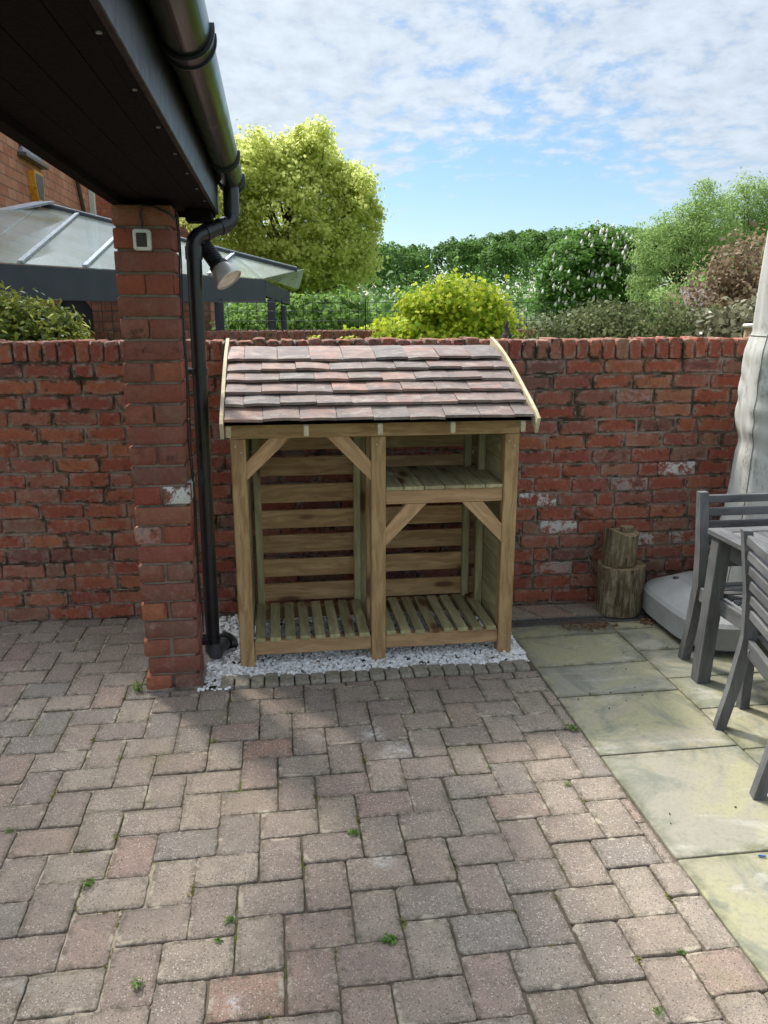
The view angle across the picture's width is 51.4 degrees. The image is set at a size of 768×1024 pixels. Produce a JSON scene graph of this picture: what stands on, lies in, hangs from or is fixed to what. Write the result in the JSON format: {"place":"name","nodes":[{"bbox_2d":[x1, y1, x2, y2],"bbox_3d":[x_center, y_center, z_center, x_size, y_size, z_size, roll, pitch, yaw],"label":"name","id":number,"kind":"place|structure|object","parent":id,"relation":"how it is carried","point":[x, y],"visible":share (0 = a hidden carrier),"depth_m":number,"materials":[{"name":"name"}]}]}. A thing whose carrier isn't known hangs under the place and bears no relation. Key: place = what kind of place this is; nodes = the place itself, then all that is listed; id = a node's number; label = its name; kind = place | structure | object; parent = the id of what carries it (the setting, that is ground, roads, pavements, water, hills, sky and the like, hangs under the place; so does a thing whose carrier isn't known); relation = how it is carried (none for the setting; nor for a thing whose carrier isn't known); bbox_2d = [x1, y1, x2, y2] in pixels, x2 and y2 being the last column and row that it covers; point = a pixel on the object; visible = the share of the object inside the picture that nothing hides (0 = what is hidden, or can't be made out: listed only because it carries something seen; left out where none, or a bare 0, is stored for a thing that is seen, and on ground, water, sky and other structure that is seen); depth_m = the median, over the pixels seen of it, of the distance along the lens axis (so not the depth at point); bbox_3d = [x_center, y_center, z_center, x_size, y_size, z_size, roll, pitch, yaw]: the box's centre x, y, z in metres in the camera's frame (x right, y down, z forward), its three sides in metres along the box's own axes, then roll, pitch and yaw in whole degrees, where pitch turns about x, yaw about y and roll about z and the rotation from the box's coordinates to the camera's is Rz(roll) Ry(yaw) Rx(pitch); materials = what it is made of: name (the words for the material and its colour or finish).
{"place":"outdoors","nodes":[
{"label":"outdoors","id":0,"kind":"place"},
{"bbox_2d":[0,603,767,1023],"bbox_3d":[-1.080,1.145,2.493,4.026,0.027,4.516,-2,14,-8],"label":"block paving","id":1,"kind":"structure","parent":0,"point":[492,863],"depth_m":2.56,"materials":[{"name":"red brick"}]},
{"bbox_2d":[81,877,96,889],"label":"weed","id":2,"kind":"object","parent":1,"relation":"on","point":[89,884],"visible":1,"depth_m":2.44,"materials":[{"name":"green plant"}]},
{"bbox_2d":[129,976,145,989],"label":"weed","id":3,"kind":"object","parent":1,"relation":"on","point":[138,984],"visible":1,"depth_m":2.08,"materials":[{"name":"green plant"}]},
{"bbox_2d":[132,679,144,693],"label":"weed","id":4,"kind":"object","parent":1,"relation":"on","point":[137,685],"visible":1,"depth_m":3.68,"materials":[{"name":"green plant"}]},
{"bbox_2d":[111,204,206,693],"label":"brick pillar","id":5,"kind":"structure","parent":1,"relation":"on","point":[149,308],"depth_m":3.43,"materials":[{"name":"red brick"}]},
{"bbox_2d":[0,0,218,223],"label":"porch eaves","id":6,"kind":"object","parent":5,"relation":"on","point":[92,99],"visible":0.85,"depth_m":1.75,"materials":[{"name":"paint"}]},
{"bbox_2d":[144,0,245,192],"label":"rain gutter","id":7,"kind":"object","parent":6,"relation":"attached to","point":[186,37],"visible":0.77,"depth_m":1.88,"materials":[{"name":"plastic"}]},
{"bbox_2d":[185,186,239,658],"bbox_3d":[-0.811,-0.361,3.840,0.157,2.299,0.325,13,19,42],"label":"downpipe","id":8,"kind":"object","parent":7,"relation":"attached to","point":[216,643],"visible":0.96,"depth_m":3.69,"materials":[{"name":"black plastic"}]},
{"bbox_2d":[201,241,240,289],"bbox_3d":[-0.744,-1.136,3.594,0.202,0.262,0.129,6,15,21],"label":"spotlight","id":9,"kind":"object","parent":8,"relation":"attached to","point":[225,273],"visible":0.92,"depth_m":3.57,"materials":[{"name":"black plastic"}]},
{"bbox_2d":[132,229,151,250],"bbox_3d":[-0.968,-1.089,3.197,0.068,0.082,0.042,-2,14,-8],"label":"sensor box","id":10,"kind":"object","parent":5,"relation":"attached to","point":[142,239],"visible":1,"depth_m":3.18,"materials":[{"name":"white plastic"}]},
{"bbox_2d":[136,233,146,246],"bbox_3d":[-0.965,-1.083,3.178,0.042,0.054,0.004,-2,14,-8],"label":"window","id":11,"kind":"structure","parent":10,"relation":"in","point":[141,238],"depth_m":3.18,"materials":[{"name":"grey glass"}]},
{"bbox_2d":[140,205,203,631],"bbox_3d":[-0.877,-0.317,3.488,0.102,1.910,0.238,7,16,24],"label":"cable","id":12,"kind":"object","parent":5,"relation":"attached to","point":[176,217],"visible":1,"depth_m":3.52,"materials":[{"name":"plastic"}]},
{"bbox_2d":[187,884,194,897],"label":"moss tuft","id":13,"kind":"object","parent":1,"relation":"on","point":[192,891],"visible":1,"depth_m":2.43,"materials":[{"name":"green plant"}]},
{"bbox_2d":[213,936,222,942],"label":"weed","id":14,"kind":"object","parent":1,"relation":"on","point":[217,940],"visible":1,"depth_m":2.23,"materials":[{"name":"green plant"}]},
{"bbox_2d":[223,916,235,923],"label":"weed","id":15,"kind":"object","parent":1,"relation":"on","point":[227,921],"visible":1,"depth_m":2.31,"materials":[{"name":"green plant"}]},
{"bbox_2d":[8,626,596,1018],"bbox_3d":[-1.094,1.131,2.528,4.031,0.012,4.375,-2,14,-8],"label":"joint moss","id":16,"kind":"object","parent":1,"relation":"on","point":[105,967],"visible":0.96,"depth_m":2.48,"materials":[{"name":"green plant"}]},
{"bbox_2d":[347,828,359,837],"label":"weed","id":17,"kind":"object","parent":1,"relation":"on","point":[354,832],"visible":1,"depth_m":2.69,"materials":[{"name":"green plant"}]},
{"bbox_2d":[197,609,529,691],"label":"gravel","id":18,"kind":"structure","parent":1,"relation":"on","point":[217,670],"depth_m":4.04,"materials":[{"name":"white gravel"}]},
{"bbox_2d":[219,337,540,667],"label":"log store","id":19,"kind":"structure","parent":18,"relation":"on","point":[362,408],"depth_m":4.00,"materials":[{"name":"wood"}]},
{"bbox_2d":[220,659,529,689],"bbox_3d":[-0.029,0.789,3.875,1.503,0.046,0.127,-2,14,-8],"label":"sett edging","id":20,"kind":"object","parent":1,"relation":"on","point":[376,674],"visible":0.95,"depth_m":3.85,"materials":[{"name":"stone"}]},
{"bbox_2d":[381,932,396,945],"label":"weed","id":21,"kind":"object","parent":1,"relation":"on","point":[388,938],"visible":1,"depth_m":2.23,"materials":[{"name":"green plant"}]},
{"bbox_2d":[399,915,406,929],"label":"moss tuft","id":22,"kind":"object","parent":1,"relation":"on","point":[405,923],"visible":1,"depth_m":2.31,"materials":[{"name":"green plant"}]},
{"bbox_2d":[565,724,577,730],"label":"weed","id":23,"kind":"object","parent":1,"relation":"on","point":[571,727],"visible":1,"depth_m":3.36,"materials":[{"name":"green plant"}]},
{"bbox_2d":[512,603,645,619],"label":"wall foot paving","id":24,"kind":"structure","parent":1,"relation":"on","point":[548,611],"depth_m":4.67,"materials":[{"name":"grey stone"}]},
{"bbox_2d":[595,559,645,618],"bbox_3d":[1.374,0.440,4.649,0.272,0.292,0.257,-2,14,-8],"label":"log","id":25,"kind":"object","parent":24,"relation":"on","point":[619,593],"visible":0.91,"depth_m":4.55,"materials":[{"name":"brown wood"}]},
{"bbox_2d":[601,527,638,567],"bbox_3d":[1.364,0.188,4.595,0.206,0.226,0.198,-2,14,-8],"label":"log","id":26,"kind":"object","parent":25,"relation":"on","point":[619,549],"visible":0.95,"depth_m":4.52,"materials":[{"name":"brown wood"}]},
{"bbox_2d":[620,525,633,532],"bbox_3d":[1.398,0.099,4.596,0.076,0.034,0.070,-2,14,-8],"label":"wood chunk","id":27,"kind":"object","parent":26,"relation":"on","point":[627,528],"visible":1,"depth_m":4.57,"materials":[{"name":"brown wood"}]},
{"bbox_2d":[511,613,653,626],"bbox_3d":[2.114,0.594,4.688,2.941,0.032,0.092,-2,14,-8],"label":"drain channel","id":28,"kind":"object","parent":1,"relation":"on","point":[558,619],"visible":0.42,"depth_m":4.54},
{"bbox_2d":[631,956,643,968],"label":"moss tuft","id":29,"kind":"object","parent":1,"relation":"on","point":[637,958],"visible":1,"depth_m":2.18,"materials":[{"name":"green plant"}]},
{"bbox_2d":[511,620,767,983],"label":"patio slabs","id":30,"kind":"structure","parent":1,"relation":"on","point":[700,791],"depth_m":3.26,"materials":[{"name":"stone"}]},
{"bbox_2d":[540,617,657,631],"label":"dead leaves","id":31,"kind":"object","parent":30,"relation":"on","point":[601,624],"visible":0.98,"depth_m":4.46,"materials":[{"name":"brown plant"}]},
{"bbox_2d":[642,233,767,652],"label":"parasol","id":32,"kind":"object","parent":30,"relation":"on","point":[665,602],"visible":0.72,"depth_m":4.20,"materials":[{"name":"grey fabric"}]},
{"bbox_2d":[678,491,767,709],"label":"garden chair","id":33,"kind":"object","parent":30,"relation":"on","point":[728,611],"visible":0.51,"depth_m":3.83,"materials":[{"name":"grey wood"}]},
{"bbox_2d":[691,526,767,682],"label":"garden table","id":34,"kind":"object","parent":30,"relation":"on","point":[725,546],"visible":0.9,"depth_m":3.67,"materials":[{"name":"grey wood"}]},
{"bbox_2d":[713,528,767,800],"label":"garden chair","id":35,"kind":"object","parent":30,"relation":"on","point":[752,646],"visible":1,"depth_m":3.17,"materials":[{"name":"grey wood"}]},
{"bbox_2d":[653,1006,663,1016],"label":"weed","id":36,"kind":"object","parent":1,"relation":"on","point":[656,1009],"visible":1,"depth_m":2.01,"materials":[{"name":"green plant"}]},
{"bbox_2d":[205,0,767,306],"label":"sky","id":37,"kind":"structure","parent":0,"point":[479,118],"materials":[{"name":"blue"}]},
{"bbox_2d":[658,287,715,326],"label":"shed roof","id":38,"kind":"structure","parent":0,"point":[688,292],"depth_m":12.71,"materials":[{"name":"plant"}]},
{"label":"ground","id":39,"kind":"structure","parent":0,"visible":0},
{"bbox_2d":[0,280,95,340],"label":"laurel hedge","id":40,"kind":"object","parent":39,"relation":"on","point":[37,321],"visible":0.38,"depth_m":5.05,"materials":[{"name":"green plant"}]},
{"bbox_2d":[0,132,100,268],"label":"brick house","id":41,"kind":"structure","parent":39,"relation":"on","point":[74,243],"depth_m":16.04,"materials":[{"name":"brick"}]},
{"bbox_2d":[18,145,42,161],"bbox_3d":[-6.758,-7.454,15.139,0.080,1.400,1.350,-2,14,-8],"label":"window","id":42,"kind":"structure","parent":41,"relation":"in","point":[21,148],"depth_m":15.01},
{"bbox_2d":[27,169,44,201],"bbox_3d":[-6.740,-6.301,15.514,0.136,0.560,0.600,-2,14,-8],"label":"alarm box","id":43,"kind":"object","parent":41,"relation":"attached to","point":[36,184],"visible":0.85,"depth_m":15.33,"materials":[{"name":"yellow plastic"}]},
{"bbox_2d":[10,300,211,340],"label":"outbuilding","id":44,"kind":"structure","parent":39,"relation":"on","point":[82,307],"depth_m":13.15,"materials":[{"name":"brick"}]},
{"bbox_2d":[60,301,93,330],"bbox_3d":[-5.060,-2.635,13.343,0.550,1.950,0.040,-2,14,-8],"label":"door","id":45,"kind":"structure","parent":44,"relation":"in","point":[82,307],"depth_m":13.16,"materials":[{"name":"black"}]},
{"bbox_2d":[0,201,296,331],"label":"glass veranda","id":46,"kind":"object","parent":39,"relation":"on","point":[70,284],"visible":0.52,"depth_m":8.47,"materials":[{"name":"glass"}]},
{"bbox_2d":[95,194,214,329],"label":"wing","id":47,"kind":"structure","parent":39,"relation":"on","point":[105,231],"depth_m":22.10,"materials":[{"name":"white"}]},
{"bbox_2d":[179,113,391,308],"bbox_3d":[-2.139,-5.374,17.054,4.754,5.464,3.185,-2,14,-8],"label":"maple tree","id":48,"kind":"object","parent":39,"relation":"on","point":[323,248],"visible":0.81,"depth_m":16.24,"materials":[{"name":"green plant"}]},
{"bbox_2d":[210,284,397,331],"bbox_3d":[-1.216,-2.610,12.979,3.423,2.094,1.951,-2,14,-8],"label":"green shrub","id":49,"kind":"object","parent":39,"relation":"on","point":[326,315],"visible":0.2,"depth_m":12.49,"materials":[{"name":"green plant"}]},
{"bbox_2d":[343,314,388,329],"bbox_3d":[-0.184,-1.868,10.958,1.021,1.645,0.746,-2,14,-8],"label":"ground shrub","id":50,"kind":"object","parent":39,"relation":"on","point":[361,327],"visible":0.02,"depth_m":10.68,"materials":[{"name":"yellow plant"}]},
{"bbox_2d":[86,329,654,340],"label":"brick wall","id":51,"kind":"structure","parent":39,"relation":"on","point":[267,335],"depth_m":9.69,"materials":[{"name":"red brick"}]},
{"bbox_2d":[91,299,709,331],"bbox_3d":[1.008,-2.469,10.040,9.003,0.400,0.021,-2,14,-8],"label":"wire fence","id":52,"kind":"object","parent":51,"relation":"on","point":[358,320],"visible":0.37,"depth_m":9.80,"materials":[{"name":"metal"}]},
{"bbox_2d":[0,336,748,621],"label":"garden wall","id":53,"kind":"structure","parent":39,"relation":"on","point":[640,434],"depth_m":4.51,"materials":[{"name":"brick"}]},
{"bbox_2d":[366,265,526,339],"bbox_3d":[0.687,-1.542,8.495,1.826,2.235,1.389,-2,14,-8],"label":"golden shrub","id":54,"kind":"object","parent":39,"relation":"on","point":[458,312],"visible":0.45,"depth_m":8.11,"materials":[{"name":"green plant"}]},
{"bbox_2d":[224,253,689,328],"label":"scrub","id":55,"kind":"object","parent":39,"relation":"on","point":[386,307],"visible":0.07,"depth_m":65.17,"materials":[{"name":"green plant"}]},
{"bbox_2d":[220,223,763,298],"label":"woodland","id":56,"kind":"object","parent":39,"relation":"on","point":[521,249],"visible":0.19,"depth_m":115.76,"materials":[{"name":"green plant"}]},
{"bbox_2d":[501,320,511,338],"bbox_3d":[1.019,-0.804,6.813,0.100,1.630,0.100,-2,14,-8],"label":"stone finial","id":57,"kind":"object","parent":39,"relation":"on","point":[506,333],"visible":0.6,"depth_m":6.61,"materials":[{"name":"grey stone"}]},
{"bbox_2d":[500,296,550,328],"bbox_3d":[1.781,-2.129,11.493,1.703,1.896,0.952,-8,16,-28],"label":"blossom bush","id":58,"kind":"object","parent":39,"relation":"on","point":[519,324],"visible":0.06,"depth_m":11.29,"materials":[{"name":"green plant"}]},
{"bbox_2d":[525,219,654,321],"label":"chestnut tree","id":59,"kind":"object","parent":39,"relation":"on","point":[588,264],"visible":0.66,"depth_m":42.84,"materials":[{"name":"green plant"}]},
{"bbox_2d":[507,293,728,339],"bbox_3d":[2.045,-0.894,6.737,2.108,1.844,0.979,-2,14,-8],"label":"cotoneaster hedge","id":60,"kind":"object","parent":39,"relation":"on","point":[626,322],"visible":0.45,"depth_m":6.39,"materials":[{"name":"green plant"}]},
{"bbox_2d":[619,176,748,327],"bbox_3d":[14.392,-12.026,38.517,6.079,7.719,4.394,-2,14,-8],"label":"willow tree","id":61,"kind":"object","parent":39,"relation":"on","point":[687,255],"visible":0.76,"depth_m":37.77,"materials":[{"name":"green plant"}]},
{"bbox_2d":[643,258,757,321],"bbox_3d":[16.055,-9.549,36.325,8.751,4.387,3.442,-2,14,-8],"label":"willow bush","id":62,"kind":"object","parent":39,"relation":"on","point":[672,287],"visible":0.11,"depth_m":35.86,"materials":[{"name":"green plant"}]},
{"bbox_2d":[659,220,766,323],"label":"purple shrub","id":63,"kind":"object","parent":39,"relation":"on","point":[736,283],"visible":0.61,"depth_m":8.10,"materials":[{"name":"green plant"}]},
{"bbox_2d":[679,294,756,337],"bbox_3d":[2.898,-0.877,6.594,1.137,1.884,0.731,-7,16,-27],"label":"bronze bush","id":64,"kind":"object","parent":39,"relation":"on","point":[730,321],"visible":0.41,"depth_m":6.25,"materials":[{"name":"plant"}]},
{"bbox_2d":[683,166,767,282],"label":"willow tree","id":65,"kind":"object","parent":39,"relation":"on","point":[760,208],"visible":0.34,"depth_m":39.84,"materials":[{"name":"green plant"}]},
{"bbox_2d":[743,323,752,337],"bbox_3d":[2.582,-0.526,5.750,0.170,1.617,0.164,-2,14,-8],"label":"fluted pot","id":66,"kind":"object","parent":39,"relation":"on","point":[748,327],"visible":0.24,"depth_m":5.54,"materials":[{"name":"ceramic"}]}
]}

